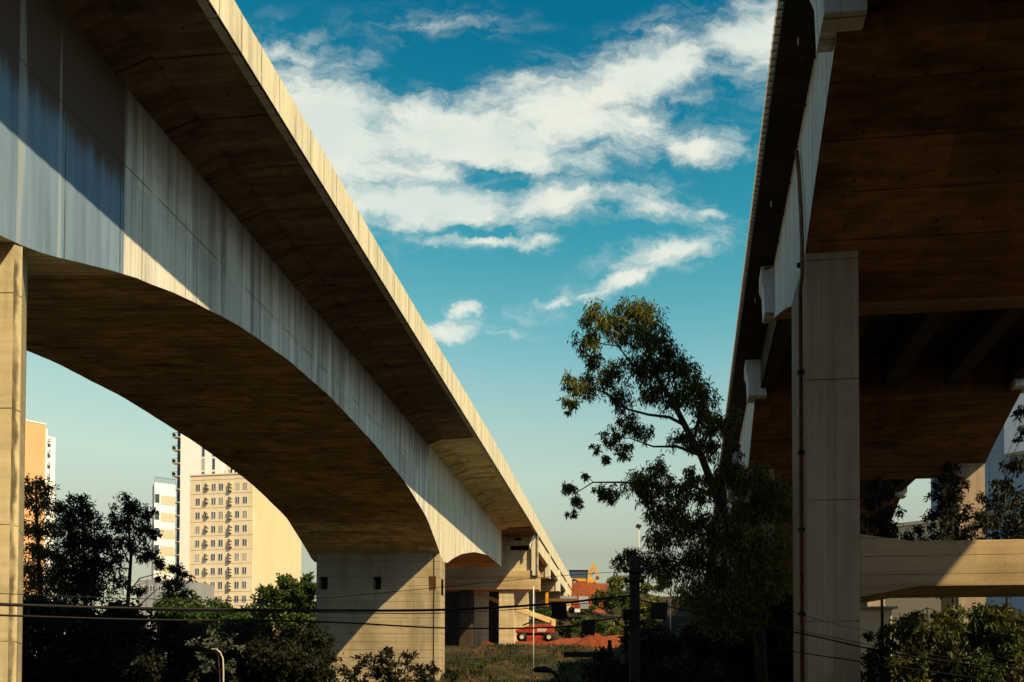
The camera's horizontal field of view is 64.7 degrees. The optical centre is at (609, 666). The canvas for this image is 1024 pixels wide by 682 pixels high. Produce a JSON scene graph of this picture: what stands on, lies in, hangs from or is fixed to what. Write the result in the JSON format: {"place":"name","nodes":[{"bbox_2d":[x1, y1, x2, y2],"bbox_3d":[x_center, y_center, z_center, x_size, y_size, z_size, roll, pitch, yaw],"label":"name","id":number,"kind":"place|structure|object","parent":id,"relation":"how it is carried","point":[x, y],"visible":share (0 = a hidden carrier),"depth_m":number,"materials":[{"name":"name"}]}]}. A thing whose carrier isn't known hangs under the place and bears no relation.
{"place":"outdoors","nodes":[
{"label":"outdoors","id":0,"kind":"place"},
{"bbox_2d":[26,0,930,633],"label":"sky","id":1,"kind":"structure","parent":0,"point":[514,165],"materials":[{"name":"blue"}]},
{"bbox_2d":[402,628,675,681],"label":"grass","id":2,"kind":"structure","parent":0,"point":[527,660],"depth_m":68.82,"materials":[{"name":"green plant"}]},
{"bbox_2d":[268,582,1022,681],"bbox_3d":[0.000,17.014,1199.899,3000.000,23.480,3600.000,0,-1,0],"label":"ground","id":3,"kind":"structure","parent":0,"point":[578,589],"depth_m":79.97,"materials":[{"name":"soil"}]},
{"bbox_2d":[23,420,50,651],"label":"apartment tower","id":4,"kind":"structure","parent":3,"relation":"on","point":[36,451],"depth_m":231.39,"materials":[{"name":"beige paint"}]},
{"bbox_2d":[23,473,74,662],"bbox_3d":[-30.253,-2.720,42.475,5.319,14.124,3.373,-1,-1,37],"label":"tree","id":5,"kind":"object","parent":3,"relation":"on","point":[39,552],"visible":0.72,"depth_m":42.07,"materials":[{"name":"green plant"}]},
{"bbox_2d":[46,436,54,600],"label":"apartment tower","id":6,"kind":"structure","parent":3,"relation":"on","point":[51,456],"depth_m":266.13,"materials":[{"name":"white concrete"}]},
{"bbox_2d":[22,590,103,681],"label":"tree","id":7,"kind":"object","parent":3,"relation":"on","point":[48,640],"visible":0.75,"depth_m":35.54,"materials":[{"name":"green plant"}]},
{"bbox_2d":[45,492,131,609],"bbox_3d":[-29.176,-3.079,44.444,6.354,13.391,4.131,-1,-1,31],"label":"tree","id":8,"kind":"object","parent":3,"relation":"on","point":[86,573],"visible":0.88,"depth_m":43.92,"materials":[{"name":"green plant"}]},
{"bbox_2d":[56,595,167,681],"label":"tree","id":9,"kind":"object","parent":3,"relation":"on","point":[106,658],"visible":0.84,"depth_m":36.79,"materials":[{"name":"green plant"}]},
{"bbox_2d":[98,492,196,653],"bbox_3d":[-23.267,-3.704,39.587,5.471,10.061,3.305,-1,-1,32],"label":"tree","id":10,"kind":"object","parent":3,"relation":"on","point":[122,524],"visible":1,"depth_m":39.87,"materials":[{"name":"green plant"}]},
{"bbox_2d":[151,477,175,579],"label":"apartment building","id":11,"kind":"structure","parent":3,"relation":"on","point":[163,497],"depth_m":184.00,"materials":[{"name":"white concrete"}]},
{"bbox_2d":[154,511,159,519],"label":"window","id":12,"kind":"structure","parent":11,"relation":"in","point":[156,517],"depth_m":183.08,"materials":[{"name":"grey glass"}]},
{"bbox_2d":[155,493,159,502],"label":"window","id":13,"kind":"structure","parent":11,"relation":"in","point":[157,496],"depth_m":183.12,"materials":[{"name":"grey glass"}]},
{"bbox_2d":[131,611,217,681],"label":"tree","id":14,"kind":"object","parent":3,"relation":"on","point":[182,663],"visible":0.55,"depth_m":42.27,"materials":[{"name":"green plant"}]},
{"bbox_2d":[138,579,213,658],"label":"apartment building","id":15,"kind":"structure","parent":3,"relation":"on","point":[204,590],"depth_m":150.31,"materials":[{"name":"grey concrete"}]},
{"bbox_2d":[149,585,154,591],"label":"window","id":16,"kind":"structure","parent":15,"relation":"in","point":[151,587],"depth_m":150.30,"materials":[{"name":"grey glass"}]},
{"bbox_2d":[151,588,211,652],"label":"tree","id":17,"kind":"object","parent":3,"relation":"on","point":[181,604],"visible":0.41,"depth_m":119.08,"materials":[{"name":"green plant"}]},
{"bbox_2d":[172,432,230,579],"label":"apartment tower","id":18,"kind":"structure","parent":3,"relation":"on","point":[193,458],"depth_m":200.74,"materials":[{"name":"white concrete"}]},
{"bbox_2d":[212,458,214,469],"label":"window","id":19,"kind":"structure","parent":18,"relation":"in","point":[213,459],"depth_m":200.24,"materials":[{"name":"grey glass"}]},
{"bbox_2d":[159,618,247,681],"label":"tree","id":20,"kind":"object","parent":3,"relation":"on","point":[211,625],"visible":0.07,"depth_m":49.45,"materials":[{"name":"green plant"}]},
{"bbox_2d":[183,626,244,681],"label":"tree","id":21,"kind":"object","parent":3,"relation":"on","point":[224,648],"visible":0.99,"depth_m":36.28,"materials":[{"name":"green plant"}]},
{"bbox_2d":[211,648,223,681],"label":"street lamp","id":22,"kind":"object","parent":3,"relation":"on","point":[222,660],"visible":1,"depth_m":29.99,"materials":[{"name":"grey metal"}]},
{"bbox_2d":[202,597,233,629],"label":"tree","id":23,"kind":"object","parent":3,"relation":"on","point":[218,603],"visible":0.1,"depth_m":124.01,"materials":[{"name":"green plant"}]},
{"bbox_2d":[189,469,300,629],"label":"apartment building","id":24,"kind":"structure","parent":3,"relation":"on","point":[245,540],"depth_m":164.92,"materials":[{"name":"beige paint"}]},
{"bbox_2d":[218,525,222,532],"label":"window","id":25,"kind":"structure","parent":24,"relation":"in","point":[220,527],"depth_m":164.67,"materials":[{"name":"beige glass"}]},
{"bbox_2d":[218,539,222,546],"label":"window","id":26,"kind":"structure","parent":24,"relation":"in","point":[220,542],"depth_m":164.59,"materials":[{"name":"grey glass"}]},
{"bbox_2d":[242,510,246,517],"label":"window","id":27,"kind":"structure","parent":24,"relation":"in","point":[244,513],"depth_m":163.91,"materials":[{"name":"beige glass"}]},
{"bbox_2d":[220,603,278,636],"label":"tree","id":28,"kind":"object","parent":3,"relation":"on","point":[238,615],"visible":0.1,"depth_m":114.46,"materials":[{"name":"green plant"}]},
{"bbox_2d":[201,616,314,681],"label":"tree","id":29,"kind":"object","parent":3,"relation":"on","point":[260,657],"visible":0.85,"depth_m":45.47,"materials":[{"name":"green plant"}]},
{"bbox_2d":[247,571,315,633],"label":"tree","id":30,"kind":"object","parent":3,"relation":"on","point":[303,589],"visible":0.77,"depth_m":95.15,"materials":[{"name":"green plant"}]},
{"bbox_2d":[0,0,571,681],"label":"concrete bridge","id":31,"kind":"structure","parent":3,"relation":"on","point":[190,248],"depth_m":29.38,"materials":[{"name":"grey concrete"}]},
{"bbox_2d":[271,623,345,681],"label":"tree","id":32,"kind":"object","parent":3,"relation":"on","point":[316,643],"visible":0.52,"depth_m":49.60,"materials":[{"name":"green plant"}]},
{"bbox_2d":[337,646,442,681],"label":"shrub","id":33,"kind":"object","parent":3,"relation":"on","point":[375,672],"visible":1,"depth_m":41.14,"materials":[{"name":"green plant"}]},
{"bbox_2d":[444,666,460,681],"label":"shrub","id":34,"kind":"object","parent":3,"relation":"on","point":[456,673],"visible":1,"depth_m":56.24,"materials":[{"name":"green plant"}]},
{"bbox_2d":[474,659,488,670],"bbox_3d":[-9.857,0.179,62.059,1.294,1.614,3.362,0,-1,-12],"label":"shrub","id":35,"kind":"object","parent":3,"relation":"on","point":[482,664],"visible":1,"depth_m":61.69,"materials":[{"name":"green plant"}]},
{"bbox_2d":[474,592,555,641],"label":"boom lift","id":36,"kind":"object","parent":3,"relation":"on","point":[527,634],"visible":0.84,"depth_m":95.23,"materials":[{"name":"red paint"}]},
{"bbox_2d":[533,586,533,677],"bbox_3d":[-5.716,-2.567,60.063,0.077,6.894,0.073,0,-1,-22],"label":"survey pole","id":37,"kind":"object","parent":3,"relation":"on","point":[533,631],"visible":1,"depth_m":60.03,"materials":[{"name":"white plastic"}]},
{"bbox_2d":[528,641,551,645],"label":"soil heap","id":38,"kind":"object","parent":3,"relation":"on","point":[543,643],"visible":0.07,"depth_m":91.27,"materials":[{"name":"orange soil"}]},
{"bbox_2d":[534,605,551,621],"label":"shrub","id":39,"kind":"object","parent":3,"relation":"on","point":[547,609],"visible":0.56,"depth_m":109.87,"materials":[{"name":"green plant"}]},
{"bbox_2d":[533,666,561,681],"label":"street lamp","id":40,"kind":"object","parent":3,"relation":"on","point":[545,669],"visible":1,"depth_m":15.96,"materials":[{"name":"black metal"}]},
{"bbox_2d":[556,660,573,679],"bbox_3d":[-3.358,0.527,58.035,1.452,2.073,3.757,0,-1,0],"label":"shrub","id":41,"kind":"object","parent":3,"relation":"on","point":[564,665],"visible":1,"depth_m":57.98,"materials":[{"name":"green plant"}]},
{"bbox_2d":[554,619,577,637],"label":"shrub","id":42,"kind":"object","parent":3,"relation":"on","point":[563,631],"visible":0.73,"depth_m":105.00,"materials":[{"name":"green plant"}]},
{"bbox_2d":[545,592,588,613],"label":"flatbed truck","id":43,"kind":"object","parent":3,"relation":"on","point":[577,608],"visible":0.8,"depth_m":116.39,"materials":[{"name":"yellow paint"}]},
{"bbox_2d":[569,617,595,637],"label":"shrub","id":44,"kind":"object","parent":3,"relation":"on","point":[573,622],"visible":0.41,"depth_m":103.60,"materials":[{"name":"green plant"}]},
{"bbox_2d":[569,563,598,582],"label":"backhoe loader","id":45,"kind":"object","parent":3,"relation":"on","point":[584,576],"visible":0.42,"depth_m":149.60,"materials":[{"name":"yellow paint"}]},
{"bbox_2d":[578,667,593,679],"bbox_3d":[-1.192,1.277,49.999,1.563,2.717,3.364,0,-1,0],"label":"shrub","id":46,"kind":"object","parent":3,"relation":"on","point":[583,675],"visible":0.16,"depth_m":50.02,"materials":[{"name":"green plant"}]},
{"bbox_2d":[575,604,597,615],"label":"shrub","id":47,"kind":"object","parent":3,"relation":"on","point":[589,612],"visible":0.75,"depth_m":121.58,"materials":[{"name":"green plant"}]},
{"bbox_2d":[564,640,612,671],"bbox_3d":[-0.790,1.958,29.967,1.861,5.877,0.120,0,-1,0],"label":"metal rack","id":48,"kind":"object","parent":3,"relation":"on","point":[579,654],"visible":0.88,"depth_m":29.95,"materials":[{"name":"metal"}]},
{"bbox_2d":[573,633,614,647],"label":"soil heap","id":49,"kind":"object","parent":3,"relation":"on","point":[596,639],"visible":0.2,"depth_m":88.99,"materials":[{"name":"orange soil"}]},
{"bbox_2d":[588,588,618,615],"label":"shrub","id":50,"kind":"object","parent":3,"relation":"on","point":[601,594],"visible":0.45,"depth_m":125.68,"materials":[{"name":"green plant"}]},
{"bbox_2d":[586,617,620,635],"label":"shrub","id":51,"kind":"object","parent":3,"relation":"on","point":[600,627],"visible":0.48,"depth_m":101.28,"materials":[{"name":"green plant"}]},
{"bbox_2d":[605,622,628,635],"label":"shrub","id":52,"kind":"object","parent":3,"relation":"on","point":[614,630],"visible":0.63,"depth_m":97.26,"materials":[{"name":"green plant"}]},
{"bbox_2d":[606,573,628,594],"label":"shrub","id":53,"kind":"object","parent":3,"relation":"on","point":[616,581],"visible":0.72,"depth_m":137.37,"materials":[{"name":"green plant"}]},
{"bbox_2d":[606,589,628,615],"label":"shrub","id":54,"kind":"object","parent":3,"relation":"on","point":[621,603],"visible":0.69,"depth_m":117.50,"materials":[{"name":"green plant"}]},
{"bbox_2d":[581,646,655,681],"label":"tree","id":55,"kind":"object","parent":3,"relation":"on","point":[609,669],"visible":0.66,"depth_m":28.54,"materials":[{"name":"green plant"}]},
{"bbox_2d":[623,556,643,681],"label":"utility pole","id":56,"kind":"object","parent":3,"relation":"on","point":[634,610],"visible":0.99,"depth_m":21.90,"materials":[{"name":"metal"}]},
{"bbox_2d":[0,572,611,599],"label":"cable","id":57,"kind":"object","parent":56,"relation":"attached to","point":[293,599],"visible":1,"depth_m":18.23,"materials":[{"name":"black rubber"}]},
{"bbox_2d":[0,595,631,611],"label":"cable","id":58,"kind":"object","parent":56,"relation":"attached to","point":[247,609],"visible":1,"depth_m":18.07,"materials":[{"name":"black rubber"}]},
{"bbox_2d":[551,602,566,617],"bbox_3d":[-1.343,-1.516,21.434,0.422,0.423,0.240,0,-1,0],"label":"splice box","id":59,"kind":"object","parent":58,"relation":"hanging from","point":[559,611],"visible":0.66,"depth_m":21.32,"materials":[{"name":"black plastic"}]},
{"bbox_2d":[0,614,631,628],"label":"cable","id":60,"kind":"object","parent":56,"relation":"attached to","point":[35,616],"visible":1,"depth_m":17.89,"materials":[{"name":"black rubber"}]},
{"bbox_2d":[581,619,595,634],"bbox_3d":[-0.569,-1.044,21.425,0.392,0.422,0.240,0,-1,0],"label":"splice box","id":61,"kind":"object","parent":60,"relation":"hanging from","point":[588,628],"visible":1,"depth_m":21.31,"materials":[{"name":"black plastic"}]},
{"bbox_2d":[111,598,630,613],"bbox_3d":[-5.707,-1.512,18.474,14.236,0.850,0.804,1,-1,-31],"label":"cable","id":62,"kind":"object","parent":56,"relation":"attached to","point":[364,613],"visible":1,"depth_m":18.82,"materials":[{"name":"black rubber"}]},
{"bbox_2d":[638,620,1005,681],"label":"cable","id":63,"kind":"object","parent":56,"relation":"attached to","point":[827,656],"visible":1,"depth_m":19.65,"materials":[{"name":"black rubber"}]},
{"bbox_2d":[638,581,1023,666],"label":"cable","id":64,"kind":"object","parent":56,"relation":"attached to","point":[838,638],"visible":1,"depth_m":19.50,"materials":[{"name":"black rubber"}]},
{"bbox_2d":[640,572,1021,661],"bbox_3d":[5.151,-1.285,19.665,9.740,2.675,0.278,-1,-1,27],"label":"cable","id":65,"kind":"object","parent":56,"relation":"attached to","point":[834,623],"visible":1,"depth_m":19.58,"materials":[{"name":"black rubber"}]},
{"bbox_2d":[638,599,1023,670],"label":"cable","id":66,"kind":"object","parent":56,"relation":"attached to","point":[843,642],"visible":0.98,"depth_m":19.44,"materials":[{"name":"black rubber"}]},
{"bbox_2d":[636,524,641,546],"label":"light mast","id":67,"kind":"object","parent":3,"relation":"on","point":[638,526],"visible":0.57,"depth_m":120.34,"materials":[{"name":"metal"}]},
{"bbox_2d":[627,615,662,630],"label":"shrub","id":68,"kind":"object","parent":3,"relation":"on","point":[651,620],"visible":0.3,"depth_m":91.36,"materials":[{"name":"green plant"}]},
{"bbox_2d":[617,621,683,671],"bbox_3d":[2.077,1.542,33.927,4.628,7.230,5.535,0,-1,0],"label":"tree","id":69,"kind":"object","parent":3,"relation":"on","point":[653,643],"visible":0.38,"depth_m":33.38,"materials":[{"name":"green plant"}]},
{"bbox_2d":[640,595,662,618],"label":"shrub","id":70,"kind":"object","parent":3,"relation":"on","point":[647,610],"visible":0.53,"depth_m":104.50,"materials":[{"name":"green plant"}]},
{"bbox_2d":[640,571,670,597],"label":"shrub","id":71,"kind":"object","parent":3,"relation":"on","point":[645,589],"visible":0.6,"depth_m":109.77,"materials":[{"name":"green plant"}]},
{"bbox_2d":[556,291,792,681],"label":"eucalyptus tree","id":72,"kind":"object","parent":3,"relation":"on","point":[768,503],"visible":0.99,"depth_m":27.38,"materials":[{"name":"green plant"}]},
{"bbox_2d":[656,621,718,663],"bbox_3d":[3.989,1.554,33.001,4.610,7.066,4.924,0,-1,0],"label":"tree","id":73,"kind":"object","parent":3,"relation":"on","point":[698,645],"visible":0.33,"depth_m":31.69,"materials":[{"name":"green plant"}]},
{"bbox_2d":[697,599,792,681],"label":"tree","id":74,"kind":"object","parent":3,"relation":"on","point":[742,667],"visible":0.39,"depth_m":29.96,"materials":[{"name":"green plant"}]},
{"bbox_2d":[737,582,792,681],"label":"tree","id":75,"kind":"object","parent":3,"relation":"on","point":[781,657],"visible":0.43,"depth_m":29.26,"materials":[{"name":"green plant"}]},
{"bbox_2d":[706,0,1023,681],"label":"concrete viaduct","id":76,"kind":"object","parent":3,"relation":"on","point":[880,324],"visible":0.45,"depth_m":22.39,"materials":[{"name":"grey concrete"}]},
{"bbox_2d":[860,606,897,681],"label":"painted hut","id":77,"kind":"object","parent":3,"relation":"on","point":[870,618],"visible":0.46,"depth_m":50.06,"materials":[{"name":"beige paint"}]},
{"bbox_2d":[860,472,906,661],"bbox_3d":[13.163,-2.561,37.893,2.614,14.034,4.109,0,-1,0],"label":"tree","id":78,"kind":"object","parent":3,"relation":"on","point":[877,522],"visible":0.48,"depth_m":38.11,"materials":[{"name":"green plant"}]},
{"bbox_2d":[861,623,911,681],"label":"tree","id":79,"kind":"object","parent":3,"relation":"on","point":[873,675],"visible":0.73,"depth_m":25.67,"materials":[{"name":"green plant"}]},
{"bbox_2d":[885,520,940,651],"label":"house","id":80,"kind":"structure","parent":3,"relation":"on","point":[905,605],"depth_m":86.23,"materials":[{"name":"beige"}]},
{"bbox_2d":[878,603,973,681],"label":"tree","id":81,"kind":"object","parent":3,"relation":"on","point":[915,627],"visible":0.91,"depth_m":20.54,"materials":[{"name":"green plant"}]},
{"bbox_2d":[901,461,976,681],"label":"tree","id":82,"kind":"object","parent":3,"relation":"on","point":[949,501],"visible":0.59,"depth_m":35.97,"materials":[{"name":"green plant"}]},
{"bbox_2d":[931,393,1023,638],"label":"office building","id":83,"kind":"structure","parent":3,"relation":"on","point":[1001,447],"depth_m":111.58,"materials":[{"name":"grey concrete"}]},
{"bbox_2d":[935,602,1023,681],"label":"tree","id":84,"kind":"object","parent":3,"relation":"on","point":[974,642],"visible":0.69,"depth_m":20.38,"materials":[{"name":"green plant"}]},
{"bbox_2d":[966,600,1023,681],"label":"tree","id":85,"kind":"object","parent":3,"relation":"on","point":[1014,623],"visible":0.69,"depth_m":20.35,"materials":[{"name":"green plant"}]},
{"bbox_2d":[967,405,1023,605],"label":"tree","id":86,"kind":"object","parent":3,"relation":"on","point":[1012,526],"visible":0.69,"depth_m":32.54,"materials":[{"name":"green plant"}]},
{"bbox_2d":[650,602,667,619],"bbox_3d":[1.324,-1.480,21.434,0.464,0.466,0.240,0,-1,0],"label":"splice box","id":87,"kind":"object","parent":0,"point":[659,610],"visible":1,"depth_m":21.32,"materials":[{"name":"black plastic"}]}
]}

